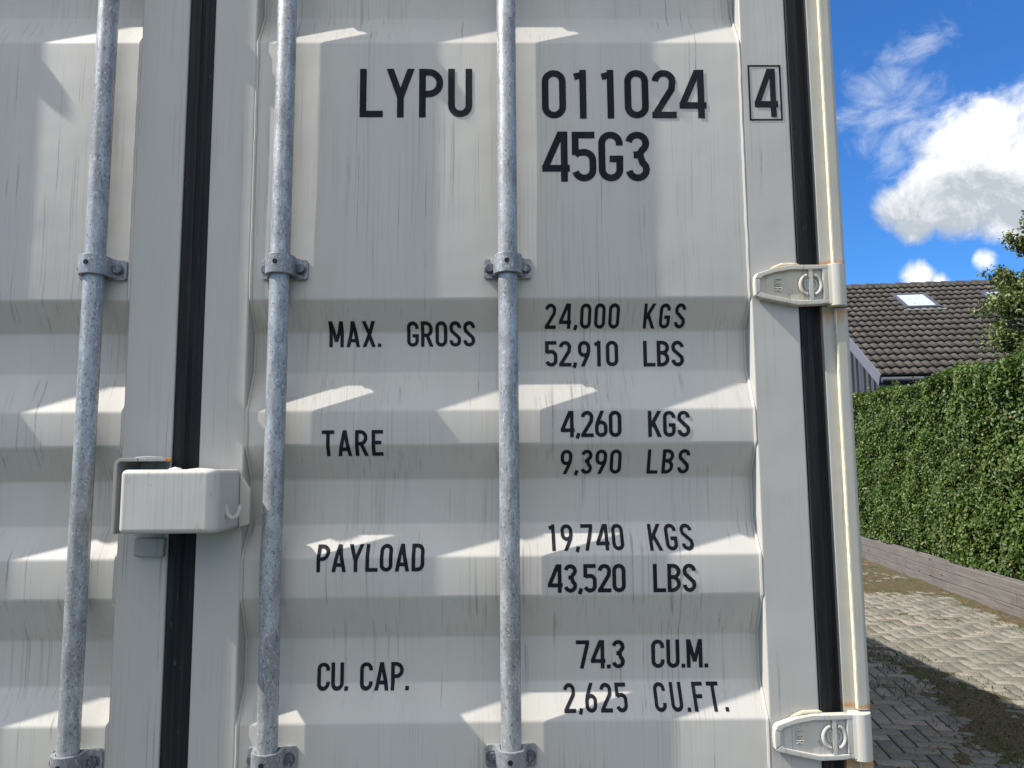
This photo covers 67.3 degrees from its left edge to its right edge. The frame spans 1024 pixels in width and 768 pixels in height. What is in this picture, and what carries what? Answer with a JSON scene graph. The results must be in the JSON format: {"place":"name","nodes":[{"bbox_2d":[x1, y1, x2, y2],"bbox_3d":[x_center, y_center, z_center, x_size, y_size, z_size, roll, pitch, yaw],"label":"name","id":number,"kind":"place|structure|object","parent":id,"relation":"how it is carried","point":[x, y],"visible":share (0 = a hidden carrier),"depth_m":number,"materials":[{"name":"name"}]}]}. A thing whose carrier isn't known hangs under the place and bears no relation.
{"place":"outdoors","nodes":[
{"label":"outdoors","id":0,"kind":"place"},
{"bbox_2d":[830,0,1023,284],"label":"sky","id":1,"kind":"structure","parent":0,"point":[929,94],"materials":[{"name":"blue"}]},
{"bbox_2d":[844,279,1023,392],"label":"house","id":2,"kind":"structure","parent":0,"point":[903,334],"depth_m":18.32,"materials":[{"name":"tile"}]},
{"bbox_2d":[863,561,1023,767],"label":"paving","id":3,"kind":"structure","parent":0,"point":[989,662],"depth_m":6.18,"materials":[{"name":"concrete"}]},
{"bbox_2d":[862,558,1023,767],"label":"moss","id":4,"kind":"object","parent":3,"relation":"on","point":[964,708],"visible":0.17,"depth_m":5.37,"materials":[{"name":"green plant"}]},
{"bbox_2d":[862,562,1023,767],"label":"weeds","id":5,"kind":"object","parent":3,"relation":"on","point":[905,694],"visible":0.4,"depth_m":5.56,"materials":[{"name":"green plant"}]},
{"label":"ground","id":6,"kind":"structure","parent":0,"visible":0},
{"bbox_2d":[852,343,1023,580],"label":"hedge","id":7,"kind":"object","parent":6,"relation":"on","point":[940,463],"visible":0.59,"depth_m":9.92,"materials":[{"name":"green plant"}]},
{"bbox_2d":[860,535,1023,618],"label":"timber edging","id":8,"kind":"object","parent":6,"relation":"on","point":[996,591],"visible":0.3,"depth_m":9.82,"materials":[{"name":"grey wood"}]},
{"bbox_2d":[968,210,1023,355],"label":"tree","id":9,"kind":"object","parent":6,"relation":"on","point":[1008,302],"visible":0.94,"depth_m":11.87,"materials":[{"name":"green plant"}]},
{"bbox_3d":[-1.914,3.018,13.192,0.240,0.209,0.220,0,-6,-1],"label":"concrete block","id":10,"kind":"object","parent":6,"relation":"on","visible":0},
{"bbox_2d":[0,0,873,767],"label":"shipping container","id":11,"kind":"object","parent":10,"relation":"on","point":[424,382],"visible":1,"depth_m":1.43,"materials":[{"name":"metal"}]},
{"bbox_2d":[0,0,191,767],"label":"door","id":12,"kind":"structure","parent":11,"relation":"in","point":[48,47],"depth_m":1.43,"materials":[{"name":"paint"}]},
{"bbox_2d":[160,0,843,767],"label":"door","id":13,"kind":"structure","parent":11,"relation":"in","point":[677,599],"depth_m":1.44,"materials":[{"name":"paint"}]}
]}

